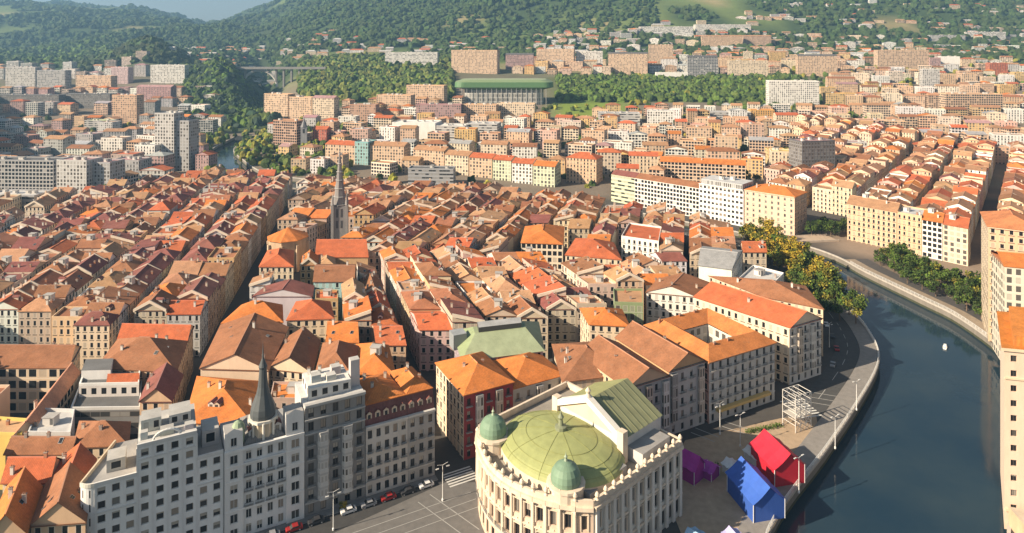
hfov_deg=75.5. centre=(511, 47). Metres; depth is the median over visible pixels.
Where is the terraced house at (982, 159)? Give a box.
[972,157,991,164]
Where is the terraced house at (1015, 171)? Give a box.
[1006,170,1023,173]
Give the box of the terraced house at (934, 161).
[922,159,941,175]
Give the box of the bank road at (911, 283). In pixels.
[856,259,981,321]
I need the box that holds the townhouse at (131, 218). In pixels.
[119,214,135,227]
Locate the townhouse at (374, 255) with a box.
[368,235,404,278]
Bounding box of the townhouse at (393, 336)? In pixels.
[371,320,406,369]
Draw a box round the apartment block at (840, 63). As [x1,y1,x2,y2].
[837,60,845,68]
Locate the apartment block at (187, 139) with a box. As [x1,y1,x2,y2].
[176,118,198,170]
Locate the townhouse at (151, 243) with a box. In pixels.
[128,235,165,252]
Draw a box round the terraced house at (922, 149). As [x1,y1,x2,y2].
[913,146,931,153]
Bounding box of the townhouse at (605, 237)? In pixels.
[587,231,611,241]
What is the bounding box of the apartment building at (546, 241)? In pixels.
[521,224,564,275]
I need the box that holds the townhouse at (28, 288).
[2,280,39,297]
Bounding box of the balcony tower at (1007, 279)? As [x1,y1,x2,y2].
[991,251,1023,358]
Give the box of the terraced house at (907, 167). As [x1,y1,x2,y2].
[896,165,911,170]
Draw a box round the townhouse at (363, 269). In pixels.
[356,261,378,280]
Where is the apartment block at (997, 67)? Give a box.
[985,62,1007,74]
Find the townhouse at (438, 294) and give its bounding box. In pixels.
[429,285,468,310]
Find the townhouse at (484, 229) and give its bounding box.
[467,224,493,238]
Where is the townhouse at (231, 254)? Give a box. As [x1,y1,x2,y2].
[207,247,240,296]
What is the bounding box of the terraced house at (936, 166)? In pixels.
[917,162,938,180]
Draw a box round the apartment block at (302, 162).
[291,155,311,171]
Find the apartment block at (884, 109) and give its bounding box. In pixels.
[862,103,890,118]
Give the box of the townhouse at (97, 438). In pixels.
[73,420,130,460]
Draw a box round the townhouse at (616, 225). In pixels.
[595,223,617,247]
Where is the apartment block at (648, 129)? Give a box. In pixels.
[640,125,657,133]
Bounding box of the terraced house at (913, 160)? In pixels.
[902,157,922,165]
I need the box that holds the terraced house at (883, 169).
[874,162,885,177]
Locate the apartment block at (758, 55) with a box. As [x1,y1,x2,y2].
[753,53,766,58]
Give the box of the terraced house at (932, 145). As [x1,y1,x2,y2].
[917,142,935,148]
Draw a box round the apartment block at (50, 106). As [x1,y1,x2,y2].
[41,100,59,113]
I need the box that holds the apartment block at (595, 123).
[589,119,602,127]
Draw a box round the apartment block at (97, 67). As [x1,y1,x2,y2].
[93,64,101,70]
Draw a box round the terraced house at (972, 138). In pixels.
[963,135,980,142]
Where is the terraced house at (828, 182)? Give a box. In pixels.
[817,178,832,186]
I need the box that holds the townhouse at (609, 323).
[579,307,628,341]
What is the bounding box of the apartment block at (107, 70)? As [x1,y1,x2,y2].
[104,66,120,74]
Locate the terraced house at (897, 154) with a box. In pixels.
[888,151,899,166]
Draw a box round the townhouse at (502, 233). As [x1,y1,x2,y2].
[485,228,513,251]
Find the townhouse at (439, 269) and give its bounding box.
[415,259,451,280]
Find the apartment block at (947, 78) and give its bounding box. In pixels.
[940,73,955,83]
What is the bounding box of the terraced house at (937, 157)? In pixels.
[924,154,943,174]
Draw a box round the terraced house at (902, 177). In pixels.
[885,173,908,180]
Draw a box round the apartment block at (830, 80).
[825,76,855,86]
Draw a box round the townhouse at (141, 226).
[128,221,155,234]
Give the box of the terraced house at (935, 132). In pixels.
[927,129,942,135]
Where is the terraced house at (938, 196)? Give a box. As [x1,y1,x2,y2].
[924,192,950,200]
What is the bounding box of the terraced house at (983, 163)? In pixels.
[968,160,989,188]
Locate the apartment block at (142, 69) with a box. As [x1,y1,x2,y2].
[134,63,149,76]
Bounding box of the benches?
[806,391,832,405]
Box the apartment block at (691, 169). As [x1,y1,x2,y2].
[660,156,745,181]
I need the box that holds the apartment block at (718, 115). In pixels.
[710,110,750,119]
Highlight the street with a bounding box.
[280,474,461,532]
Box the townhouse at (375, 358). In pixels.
[356,340,394,377]
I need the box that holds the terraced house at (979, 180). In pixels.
[961,175,982,207]
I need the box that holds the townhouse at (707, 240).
[689,235,711,245]
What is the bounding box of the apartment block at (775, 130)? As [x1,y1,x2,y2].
[768,125,789,138]
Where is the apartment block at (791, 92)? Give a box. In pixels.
[766,79,818,106]
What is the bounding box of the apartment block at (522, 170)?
[511,157,536,183]
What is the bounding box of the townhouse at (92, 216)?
[76,211,100,219]
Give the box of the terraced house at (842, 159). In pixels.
[835,154,846,167]
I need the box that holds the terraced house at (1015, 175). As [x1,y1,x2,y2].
[1004,173,1023,179]
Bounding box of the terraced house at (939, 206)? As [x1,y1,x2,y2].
[921,203,944,212]
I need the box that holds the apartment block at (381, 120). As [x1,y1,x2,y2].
[373,114,395,133]
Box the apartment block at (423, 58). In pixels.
[385,51,438,64]
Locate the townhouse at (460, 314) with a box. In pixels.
[440,298,484,357]
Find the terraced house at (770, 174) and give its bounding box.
[764,165,782,183]
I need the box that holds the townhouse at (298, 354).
[270,326,320,391]
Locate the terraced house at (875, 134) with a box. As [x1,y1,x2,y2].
[861,127,876,139]
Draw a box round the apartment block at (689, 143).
[679,138,703,155]
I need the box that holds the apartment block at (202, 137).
[199,132,205,142]
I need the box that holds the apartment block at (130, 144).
[126,138,152,149]
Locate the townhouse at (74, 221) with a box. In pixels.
[55,216,90,227]
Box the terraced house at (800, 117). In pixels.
[795,113,808,121]
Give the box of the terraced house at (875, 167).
[865,163,881,179]
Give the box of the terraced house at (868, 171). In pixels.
[851,166,874,186]
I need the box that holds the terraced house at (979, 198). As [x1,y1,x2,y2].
[965,185,980,216]
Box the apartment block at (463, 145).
[448,139,474,151]
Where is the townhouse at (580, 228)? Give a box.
[568,216,593,248]
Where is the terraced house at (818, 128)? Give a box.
[809,125,825,131]
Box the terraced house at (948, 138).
[939,137,955,143]
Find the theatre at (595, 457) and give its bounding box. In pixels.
[474,378,683,532]
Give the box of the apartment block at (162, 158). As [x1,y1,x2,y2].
[145,151,174,167]
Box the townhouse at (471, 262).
[463,253,496,267]
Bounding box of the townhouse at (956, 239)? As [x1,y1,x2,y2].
[942,211,970,265]
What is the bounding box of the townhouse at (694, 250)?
[689,242,711,277]
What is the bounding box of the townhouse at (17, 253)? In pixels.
[0,246,35,260]
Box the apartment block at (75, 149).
[66,144,99,154]
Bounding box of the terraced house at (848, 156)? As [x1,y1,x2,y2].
[836,153,851,161]
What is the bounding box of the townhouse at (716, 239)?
[711,235,735,244]
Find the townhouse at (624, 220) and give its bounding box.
[617,213,639,251]
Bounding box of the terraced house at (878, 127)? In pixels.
[867,125,882,132]
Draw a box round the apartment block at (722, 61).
[718,58,727,67]
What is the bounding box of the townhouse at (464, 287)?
[455,281,489,298]
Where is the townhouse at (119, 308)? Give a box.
[84,298,129,330]
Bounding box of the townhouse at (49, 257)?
[29,252,61,266]
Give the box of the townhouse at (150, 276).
[121,264,162,295]
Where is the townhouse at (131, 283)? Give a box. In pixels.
[116,275,148,301]
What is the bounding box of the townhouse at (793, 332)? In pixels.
[693,281,822,384]
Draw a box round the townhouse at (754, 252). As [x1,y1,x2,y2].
[740,240,766,273]
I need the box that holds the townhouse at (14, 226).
[10,215,30,228]
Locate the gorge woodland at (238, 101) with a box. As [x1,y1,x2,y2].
[182,56,281,128]
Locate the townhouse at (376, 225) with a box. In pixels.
[362,223,385,231]
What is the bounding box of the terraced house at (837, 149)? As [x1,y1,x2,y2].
[835,146,840,152]
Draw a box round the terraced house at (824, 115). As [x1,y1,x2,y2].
[813,112,828,117]
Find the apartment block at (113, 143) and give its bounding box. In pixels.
[101,135,131,151]
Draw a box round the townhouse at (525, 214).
[508,209,534,220]
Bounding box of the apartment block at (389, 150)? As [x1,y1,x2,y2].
[369,141,410,165]
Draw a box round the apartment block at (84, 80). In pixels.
[76,74,116,86]
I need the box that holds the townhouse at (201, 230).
[176,223,205,239]
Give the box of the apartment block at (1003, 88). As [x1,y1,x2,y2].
[994,83,1013,93]
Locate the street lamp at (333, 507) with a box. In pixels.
[325,489,340,530]
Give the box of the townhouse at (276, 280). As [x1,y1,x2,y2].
[272,279,283,283]
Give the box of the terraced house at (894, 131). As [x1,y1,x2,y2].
[885,128,900,136]
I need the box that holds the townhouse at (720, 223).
[709,219,730,226]
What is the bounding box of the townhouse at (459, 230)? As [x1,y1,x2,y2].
[443,227,469,234]
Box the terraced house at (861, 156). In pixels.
[852,153,872,159]
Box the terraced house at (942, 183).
[933,181,958,188]
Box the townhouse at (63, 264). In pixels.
[34,257,78,275]
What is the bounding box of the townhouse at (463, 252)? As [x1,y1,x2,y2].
[456,243,485,258]
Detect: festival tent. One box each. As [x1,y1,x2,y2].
[682,448,704,485]
[685,526,704,532]
[703,459,721,481]
[720,456,735,473]
[721,526,740,532]
[725,456,785,522]
[742,444,756,465]
[749,429,804,486]
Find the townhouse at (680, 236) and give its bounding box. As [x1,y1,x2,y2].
[660,231,683,242]
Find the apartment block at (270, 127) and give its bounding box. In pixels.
[267,122,272,133]
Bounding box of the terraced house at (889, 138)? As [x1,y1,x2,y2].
[879,135,894,141]
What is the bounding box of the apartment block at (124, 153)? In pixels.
[111,150,143,158]
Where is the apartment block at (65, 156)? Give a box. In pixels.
[55,155,75,156]
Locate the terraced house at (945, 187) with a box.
[932,185,952,192]
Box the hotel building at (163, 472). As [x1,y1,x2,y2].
[80,400,223,532]
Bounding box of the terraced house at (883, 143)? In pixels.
[871,139,889,147]
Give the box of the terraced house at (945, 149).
[934,146,951,163]
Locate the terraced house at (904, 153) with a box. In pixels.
[895,145,905,159]
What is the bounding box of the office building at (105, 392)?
[70,358,141,439]
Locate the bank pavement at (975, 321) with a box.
[845,259,985,332]
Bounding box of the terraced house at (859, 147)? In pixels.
[844,143,862,153]
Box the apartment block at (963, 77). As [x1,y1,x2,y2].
[958,73,976,81]
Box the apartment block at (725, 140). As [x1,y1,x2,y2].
[714,133,737,148]
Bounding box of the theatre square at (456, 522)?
[335,482,484,532]
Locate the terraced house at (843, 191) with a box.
[831,179,856,216]
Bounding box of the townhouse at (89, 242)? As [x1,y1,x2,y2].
[76,234,107,250]
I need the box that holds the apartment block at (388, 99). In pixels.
[377,93,414,108]
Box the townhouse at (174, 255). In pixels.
[148,247,180,260]
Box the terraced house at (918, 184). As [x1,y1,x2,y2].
[901,180,925,196]
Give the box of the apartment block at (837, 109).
[828,105,846,112]
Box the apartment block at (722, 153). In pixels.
[705,147,739,159]
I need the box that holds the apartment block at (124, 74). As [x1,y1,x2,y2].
[111,66,133,83]
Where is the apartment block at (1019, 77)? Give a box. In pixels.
[1010,71,1023,82]
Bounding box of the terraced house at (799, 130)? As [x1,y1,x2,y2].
[792,125,808,135]
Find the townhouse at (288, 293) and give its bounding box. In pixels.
[252,278,314,325]
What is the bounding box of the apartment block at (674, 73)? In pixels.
[655,71,687,76]
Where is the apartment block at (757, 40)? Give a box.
[742,35,770,45]
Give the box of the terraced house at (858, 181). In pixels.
[845,176,865,196]
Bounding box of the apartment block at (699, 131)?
[686,125,711,137]
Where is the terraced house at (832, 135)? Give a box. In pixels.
[820,132,834,138]
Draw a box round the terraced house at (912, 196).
[894,191,916,206]
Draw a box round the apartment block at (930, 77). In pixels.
[919,68,939,86]
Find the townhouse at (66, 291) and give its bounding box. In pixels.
[33,281,76,305]
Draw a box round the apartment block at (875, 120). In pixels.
[855,118,883,124]
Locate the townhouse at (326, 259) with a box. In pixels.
[318,254,335,263]
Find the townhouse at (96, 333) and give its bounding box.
[73,308,119,371]
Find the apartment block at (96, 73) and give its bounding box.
[88,71,103,74]
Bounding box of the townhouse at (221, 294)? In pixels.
[205,272,225,324]
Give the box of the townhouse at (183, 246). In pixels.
[155,237,189,260]
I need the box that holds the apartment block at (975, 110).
[969,104,1000,115]
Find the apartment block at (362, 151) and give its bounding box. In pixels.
[355,138,376,164]
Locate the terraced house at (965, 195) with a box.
[951,191,977,229]
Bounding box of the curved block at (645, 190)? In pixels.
[611,169,700,215]
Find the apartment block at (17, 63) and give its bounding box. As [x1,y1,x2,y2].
[6,60,23,66]
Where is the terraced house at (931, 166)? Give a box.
[917,163,936,183]
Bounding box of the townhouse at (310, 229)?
[289,222,316,251]
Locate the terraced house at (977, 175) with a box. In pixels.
[963,172,985,198]
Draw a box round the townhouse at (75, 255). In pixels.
[53,249,84,262]
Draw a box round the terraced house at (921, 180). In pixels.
[904,175,927,194]
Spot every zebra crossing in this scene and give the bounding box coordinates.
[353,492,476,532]
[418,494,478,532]
[443,466,475,486]
[780,399,821,417]
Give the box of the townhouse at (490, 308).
[475,297,516,320]
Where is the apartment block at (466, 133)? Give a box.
[455,127,477,142]
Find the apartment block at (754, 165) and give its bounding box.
[741,155,762,178]
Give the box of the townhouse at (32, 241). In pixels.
[11,232,53,251]
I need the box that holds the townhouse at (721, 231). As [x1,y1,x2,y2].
[710,223,733,235]
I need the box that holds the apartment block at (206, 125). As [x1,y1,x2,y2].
[199,118,217,133]
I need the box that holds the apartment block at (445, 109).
[416,102,461,118]
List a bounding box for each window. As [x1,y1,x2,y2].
[97,486,105,494]
[97,500,105,508]
[97,514,105,522]
[97,528,105,532]
[112,482,119,490]
[112,496,119,504]
[112,510,119,518]
[112,524,119,532]
[126,479,133,486]
[126,492,133,500]
[126,506,133,514]
[126,520,133,528]
[141,448,148,455]
[141,461,148,469]
[141,475,148,482]
[141,488,148,496]
[141,502,148,510]
[141,516,148,523]
[156,444,163,451]
[156,458,163,465]
[156,471,163,478]
[156,484,163,492]
[156,498,163,505]
[156,511,163,519]
[156,525,163,532]
[171,440,178,448]
[171,454,178,461]
[171,467,178,474]
[171,480,178,488]
[171,494,178,501]
[171,507,178,514]
[171,520,178,528]
[186,437,192,444]
[186,450,192,457]
[186,463,192,470]
[186,476,192,483]
[186,490,192,497]
[186,503,192,510]
[186,516,192,523]
[200,460,206,467]
[200,473,206,480]
[200,486,206,493]
[200,499,206,506]
[200,512,206,519]
[200,525,206,532]
[213,456,219,463]
[213,469,219,476]
[213,482,219,489]
[213,495,219,502]
[213,508,219,515]
[213,521,219,528]
[230,455,237,464]
[230,470,237,479]
[230,484,237,494]
[230,499,237,508]
[230,514,237,523]
[231,438,236,446]
[246,450,251,459]
[246,464,251,473]
[246,479,251,487]
[246,494,251,502]
[246,508,251,517]
[246,523,251,531]
[257,447,261,456]
[257,462,261,470]
[257,476,261,485]
[257,491,261,499]
[257,505,261,514]
[257,519,261,528]
[268,444,272,453]
[268,459,272,466]
[268,473,272,481]
[268,487,272,495]
[268,502,272,510]
[268,516,272,524]
[278,441,283,450]
[278,456,283,464]
[278,470,283,478]
[278,484,283,492]
[278,498,283,507]
[278,513,283,521]
[291,438,299,447]
[291,452,299,462]
[291,466,299,476]
[291,481,299,490]
[291,495,299,504]
[291,509,299,518]
[292,422,297,430]
[308,408,313,417]
[308,422,313,430]
[308,435,313,444]
[308,449,313,457]
[308,462,313,471]
[308,476,313,485]
[308,490,313,498]
[308,503,313,512]
[317,430,328,500]
[321,405,325,413]
[321,418,325,427]
[321,500,325,508]
[333,402,337,410]
[333,415,337,424]
[333,429,337,437]
[333,442,337,450]
[333,455,337,464]
[333,469,337,477]
[333,482,337,490]
[334,496,337,504]
[342,423,352,493]
[345,399,349,407]
[345,412,349,420]
[345,492,349,500]
[357,396,361,404]
[357,409,361,417]
[357,422,361,430]
[357,435,361,443]
[357,449,361,456]
[357,462,361,470]
[357,475,361,483]
[357,488,361,496]
[368,430,371,438]
[368,458,371,465]
[368,485,371,492]
[376,428,380,436]
[376,441,380,448]
[376,455,380,462]
[376,468,380,475]
[376,482,380,490]
[385,426,388,433]
[385,480,388,487]
[393,423,396,431]
[507,493,509,505]
[507,518,509,530]
[516,498,519,511]
[516,523,519,532]
[526,503,530,516]
[538,507,542,520]
[551,511,555,524]
[565,514,570,527]
[582,516,586,528]
[1011,400,1015,405]
[1011,415,1015,420]
[1011,430,1015,435]
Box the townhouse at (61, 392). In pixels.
[9,362,80,439]
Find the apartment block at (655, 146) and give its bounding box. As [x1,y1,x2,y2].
[642,140,668,155]
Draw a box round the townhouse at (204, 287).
[176,275,218,341]
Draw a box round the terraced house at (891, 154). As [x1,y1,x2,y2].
[878,151,896,167]
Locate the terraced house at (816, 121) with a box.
[808,117,821,125]
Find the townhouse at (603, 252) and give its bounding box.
[564,238,621,264]
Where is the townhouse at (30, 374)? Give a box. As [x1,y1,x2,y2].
[0,341,81,412]
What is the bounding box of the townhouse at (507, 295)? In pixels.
[497,287,535,303]
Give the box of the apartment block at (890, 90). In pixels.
[881,87,898,92]
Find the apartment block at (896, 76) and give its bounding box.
[885,70,902,82]
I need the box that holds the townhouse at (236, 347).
[199,312,288,388]
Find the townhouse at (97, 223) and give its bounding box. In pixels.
[84,217,105,229]
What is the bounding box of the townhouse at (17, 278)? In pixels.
[0,272,31,287]
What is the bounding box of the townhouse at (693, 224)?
[689,220,709,228]
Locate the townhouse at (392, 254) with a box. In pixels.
[379,245,408,290]
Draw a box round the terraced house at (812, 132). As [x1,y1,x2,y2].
[801,130,818,135]
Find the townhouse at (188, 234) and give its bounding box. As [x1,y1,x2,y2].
[168,227,198,247]
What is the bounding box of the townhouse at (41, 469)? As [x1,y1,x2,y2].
[0,450,61,491]
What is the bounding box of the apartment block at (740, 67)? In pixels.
[727,60,767,75]
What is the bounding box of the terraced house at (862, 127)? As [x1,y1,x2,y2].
[853,125,868,128]
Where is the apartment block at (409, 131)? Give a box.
[400,125,418,143]
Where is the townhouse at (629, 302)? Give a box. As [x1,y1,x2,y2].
[613,288,642,324]
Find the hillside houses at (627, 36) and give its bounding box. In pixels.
[168,0,1023,85]
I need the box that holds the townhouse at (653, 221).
[643,216,661,232]
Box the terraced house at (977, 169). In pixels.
[965,164,987,195]
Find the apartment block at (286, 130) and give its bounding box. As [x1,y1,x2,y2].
[273,118,302,145]
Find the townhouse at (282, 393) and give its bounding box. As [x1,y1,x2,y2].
[271,381,299,408]
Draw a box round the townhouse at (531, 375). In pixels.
[492,352,559,406]
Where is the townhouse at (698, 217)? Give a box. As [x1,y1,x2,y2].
[689,211,709,223]
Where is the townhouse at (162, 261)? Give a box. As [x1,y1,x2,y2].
[133,252,173,280]
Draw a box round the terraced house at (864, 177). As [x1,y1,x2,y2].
[846,173,870,191]
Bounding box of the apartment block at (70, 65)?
[63,61,76,68]
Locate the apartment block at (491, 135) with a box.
[480,131,500,140]
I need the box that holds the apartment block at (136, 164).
[115,156,151,172]
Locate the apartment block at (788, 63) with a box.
[781,60,795,68]
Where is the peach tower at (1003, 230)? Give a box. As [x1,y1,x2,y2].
[980,210,1023,341]
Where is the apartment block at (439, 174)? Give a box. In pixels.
[408,164,455,185]
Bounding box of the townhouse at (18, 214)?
[0,206,25,223]
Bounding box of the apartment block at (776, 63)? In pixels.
[768,61,780,69]
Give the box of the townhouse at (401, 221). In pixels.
[378,215,410,231]
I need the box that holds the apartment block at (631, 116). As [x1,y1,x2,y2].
[598,111,639,125]
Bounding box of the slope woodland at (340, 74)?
[296,51,455,102]
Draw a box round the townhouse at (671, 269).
[643,261,681,275]
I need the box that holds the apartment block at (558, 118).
[555,114,574,124]
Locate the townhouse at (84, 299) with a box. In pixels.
[67,293,96,305]
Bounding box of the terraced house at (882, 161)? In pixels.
[868,157,888,175]
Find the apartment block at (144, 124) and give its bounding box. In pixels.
[140,121,154,133]
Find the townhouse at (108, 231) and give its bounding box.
[98,229,124,232]
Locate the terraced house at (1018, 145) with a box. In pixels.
[1010,142,1023,147]
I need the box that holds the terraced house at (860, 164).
[846,162,864,166]
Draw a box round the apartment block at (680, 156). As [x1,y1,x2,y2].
[666,154,696,157]
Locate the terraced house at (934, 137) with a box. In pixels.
[923,135,938,139]
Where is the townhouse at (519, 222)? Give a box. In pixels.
[501,216,528,251]
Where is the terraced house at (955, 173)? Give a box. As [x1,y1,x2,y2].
[943,171,961,176]
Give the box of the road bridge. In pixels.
[735,234,838,245]
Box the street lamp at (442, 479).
[436,462,449,500]
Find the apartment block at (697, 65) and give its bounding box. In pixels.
[687,55,717,76]
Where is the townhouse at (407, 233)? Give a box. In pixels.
[383,226,420,240]
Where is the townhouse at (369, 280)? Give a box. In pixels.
[359,273,385,294]
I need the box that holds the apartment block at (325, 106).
[312,95,339,117]
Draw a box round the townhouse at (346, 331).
[325,318,358,344]
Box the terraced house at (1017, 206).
[997,201,1023,213]
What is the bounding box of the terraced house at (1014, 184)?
[1002,179,1023,189]
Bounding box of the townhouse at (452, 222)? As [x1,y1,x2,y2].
[431,215,458,227]
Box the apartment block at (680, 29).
[639,26,692,33]
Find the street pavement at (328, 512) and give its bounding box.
[255,475,437,532]
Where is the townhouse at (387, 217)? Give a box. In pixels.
[371,210,399,222]
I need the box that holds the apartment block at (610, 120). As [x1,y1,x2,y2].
[604,116,616,128]
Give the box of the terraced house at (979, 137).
[965,135,981,139]
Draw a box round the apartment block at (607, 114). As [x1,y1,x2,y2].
[600,113,619,128]
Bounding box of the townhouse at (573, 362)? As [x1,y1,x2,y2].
[551,341,603,388]
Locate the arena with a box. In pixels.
[455,78,553,104]
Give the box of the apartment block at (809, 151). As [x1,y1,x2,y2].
[789,137,834,167]
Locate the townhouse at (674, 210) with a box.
[664,207,684,213]
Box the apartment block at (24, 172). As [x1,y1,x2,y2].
[0,156,65,188]
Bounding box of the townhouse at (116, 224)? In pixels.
[101,217,133,229]
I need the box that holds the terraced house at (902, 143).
[890,139,907,148]
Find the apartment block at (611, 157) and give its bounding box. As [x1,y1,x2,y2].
[597,147,621,173]
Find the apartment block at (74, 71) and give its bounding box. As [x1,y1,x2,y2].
[63,68,79,78]
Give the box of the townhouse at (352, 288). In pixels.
[341,277,366,320]
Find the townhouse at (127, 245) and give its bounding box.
[101,238,135,253]
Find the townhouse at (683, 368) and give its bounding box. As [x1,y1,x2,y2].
[615,320,706,433]
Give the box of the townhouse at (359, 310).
[343,296,371,343]
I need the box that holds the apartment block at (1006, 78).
[998,74,1014,81]
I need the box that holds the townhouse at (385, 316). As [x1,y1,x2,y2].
[371,304,397,325]
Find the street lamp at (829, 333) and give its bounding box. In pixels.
[826,323,832,347]
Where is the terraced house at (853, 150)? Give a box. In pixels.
[840,147,858,152]
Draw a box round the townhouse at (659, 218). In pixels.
[643,215,662,222]
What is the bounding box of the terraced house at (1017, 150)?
[1010,148,1023,152]
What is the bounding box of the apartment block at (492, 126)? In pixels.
[466,121,500,138]
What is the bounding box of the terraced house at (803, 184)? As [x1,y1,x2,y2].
[786,178,811,206]
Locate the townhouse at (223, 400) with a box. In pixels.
[190,376,257,426]
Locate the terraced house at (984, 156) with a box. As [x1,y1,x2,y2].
[973,154,991,178]
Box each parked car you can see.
[267,529,279,532]
[285,521,302,532]
[307,514,324,526]
[340,504,356,515]
[360,498,376,508]
[380,491,396,502]
[400,485,415,495]
[418,479,433,489]
[830,361,835,367]
[834,345,839,350]
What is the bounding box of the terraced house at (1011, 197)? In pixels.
[998,193,1023,205]
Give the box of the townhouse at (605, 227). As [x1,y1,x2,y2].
[591,221,615,245]
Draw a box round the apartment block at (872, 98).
[863,95,882,102]
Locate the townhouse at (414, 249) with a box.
[403,244,433,261]
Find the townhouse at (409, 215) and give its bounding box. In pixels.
[394,209,421,220]
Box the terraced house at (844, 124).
[834,121,848,131]
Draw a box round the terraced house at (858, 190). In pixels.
[856,185,860,195]
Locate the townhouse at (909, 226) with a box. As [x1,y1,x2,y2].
[897,205,925,255]
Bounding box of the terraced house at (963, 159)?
[951,157,968,162]
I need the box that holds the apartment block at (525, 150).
[512,143,537,158]
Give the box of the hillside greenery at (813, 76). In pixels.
[612,52,1023,105]
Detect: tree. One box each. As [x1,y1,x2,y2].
[738,222,755,237]
[742,223,755,240]
[746,169,751,179]
[748,228,763,240]
[752,174,760,180]
[754,225,764,231]
[754,232,771,248]
[758,217,774,233]
[758,225,777,239]
[761,237,775,264]
[766,233,784,244]
[768,249,784,270]
[771,224,784,235]
[772,237,789,248]
[772,250,790,271]
[774,242,789,266]
[775,234,788,243]
[784,258,799,271]
[784,267,801,280]
[786,236,801,250]
[786,270,811,282]
[790,248,805,266]
[791,241,811,251]
[794,275,815,286]
[797,253,814,273]
[802,250,823,270]
[803,264,820,278]
[803,284,820,297]
[805,220,818,234]
[809,255,824,273]
[809,271,831,283]
[813,262,841,278]
[813,276,834,300]
[813,291,832,311]
[817,220,826,233]
[820,216,832,223]
[820,280,844,312]
[822,220,840,236]
[822,265,846,299]
[827,296,850,320]
[828,281,847,304]
[829,221,842,234]
[840,217,846,233]
[840,288,857,314]
[843,293,868,323]
[873,248,890,265]
[878,242,896,264]
[887,253,899,271]
[889,253,909,276]
[890,247,906,261]
[893,242,907,249]
[898,262,920,283]
[902,249,913,255]
[903,253,917,267]
[907,261,921,274]
[912,270,929,289]
[917,256,933,271]
[920,265,938,280]
[924,271,946,296]
[930,260,944,285]
[937,268,959,286]
[945,284,964,302]
[947,268,965,281]
[952,277,973,295]
[953,284,980,310]
[963,276,980,305]
[964,270,980,286]
[972,298,981,314]
[973,274,980,292]
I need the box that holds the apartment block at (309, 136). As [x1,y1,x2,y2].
[307,132,312,141]
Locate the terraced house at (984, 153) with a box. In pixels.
[974,151,992,174]
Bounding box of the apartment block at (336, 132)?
[331,129,346,139]
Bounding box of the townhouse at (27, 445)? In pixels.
[3,431,78,464]
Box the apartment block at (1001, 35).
[964,31,1005,39]
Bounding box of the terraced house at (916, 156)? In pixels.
[907,155,924,161]
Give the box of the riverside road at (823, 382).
[786,289,858,420]
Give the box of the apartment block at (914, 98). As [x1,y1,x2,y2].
[902,94,924,107]
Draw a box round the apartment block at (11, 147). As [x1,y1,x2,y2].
[0,142,22,152]
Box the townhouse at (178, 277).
[160,270,197,283]
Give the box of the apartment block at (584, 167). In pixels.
[566,151,602,184]
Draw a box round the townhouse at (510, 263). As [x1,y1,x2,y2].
[496,255,526,275]
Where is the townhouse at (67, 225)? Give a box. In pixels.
[43,221,74,234]
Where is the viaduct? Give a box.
[236,67,326,87]
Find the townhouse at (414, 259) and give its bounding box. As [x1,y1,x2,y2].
[409,254,436,268]
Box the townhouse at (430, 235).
[409,227,441,250]
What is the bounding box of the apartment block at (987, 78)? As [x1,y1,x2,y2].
[978,76,995,81]
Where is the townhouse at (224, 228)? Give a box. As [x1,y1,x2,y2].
[204,221,235,237]
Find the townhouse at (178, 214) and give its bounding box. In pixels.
[170,210,192,218]
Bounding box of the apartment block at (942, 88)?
[934,84,959,92]
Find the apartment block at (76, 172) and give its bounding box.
[57,156,101,193]
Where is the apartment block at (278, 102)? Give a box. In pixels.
[264,92,294,118]
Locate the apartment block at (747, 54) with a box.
[743,51,752,58]
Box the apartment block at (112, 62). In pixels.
[104,59,118,65]
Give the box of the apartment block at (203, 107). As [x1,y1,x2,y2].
[191,103,210,110]
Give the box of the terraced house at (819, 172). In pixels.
[801,168,822,183]
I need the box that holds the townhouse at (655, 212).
[645,209,663,216]
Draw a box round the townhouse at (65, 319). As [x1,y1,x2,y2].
[52,306,87,343]
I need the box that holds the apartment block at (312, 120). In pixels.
[303,114,320,128]
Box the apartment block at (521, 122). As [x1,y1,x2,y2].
[507,116,526,128]
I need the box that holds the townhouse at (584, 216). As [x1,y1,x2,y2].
[575,212,596,228]
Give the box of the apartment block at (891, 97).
[881,92,900,101]
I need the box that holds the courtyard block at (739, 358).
[643,308,776,423]
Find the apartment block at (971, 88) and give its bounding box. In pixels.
[960,84,979,92]
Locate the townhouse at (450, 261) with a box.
[439,254,471,269]
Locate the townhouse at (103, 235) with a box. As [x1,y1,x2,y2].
[90,233,114,238]
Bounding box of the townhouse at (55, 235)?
[39,228,65,239]
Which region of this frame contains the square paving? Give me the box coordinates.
[676,415,816,532]
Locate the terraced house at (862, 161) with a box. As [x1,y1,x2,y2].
[849,158,867,164]
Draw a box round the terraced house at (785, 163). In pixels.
[772,160,791,166]
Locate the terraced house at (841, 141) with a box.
[832,137,847,145]
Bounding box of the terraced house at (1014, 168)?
[1007,167,1023,171]
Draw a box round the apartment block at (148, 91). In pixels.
[137,84,176,99]
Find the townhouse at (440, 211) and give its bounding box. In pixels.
[424,205,449,216]
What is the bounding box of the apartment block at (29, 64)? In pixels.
[21,62,37,66]
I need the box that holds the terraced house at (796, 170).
[790,168,800,172]
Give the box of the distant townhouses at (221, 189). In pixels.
[0,164,665,238]
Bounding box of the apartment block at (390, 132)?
[379,125,400,141]
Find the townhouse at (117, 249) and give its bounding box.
[97,241,126,261]
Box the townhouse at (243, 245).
[220,240,248,283]
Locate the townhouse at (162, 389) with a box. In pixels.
[138,362,183,414]
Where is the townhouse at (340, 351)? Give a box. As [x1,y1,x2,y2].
[316,337,358,370]
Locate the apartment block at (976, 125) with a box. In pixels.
[961,119,991,131]
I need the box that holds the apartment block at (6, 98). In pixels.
[0,93,65,103]
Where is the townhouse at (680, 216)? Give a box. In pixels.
[663,214,684,221]
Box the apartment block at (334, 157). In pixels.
[330,153,348,167]

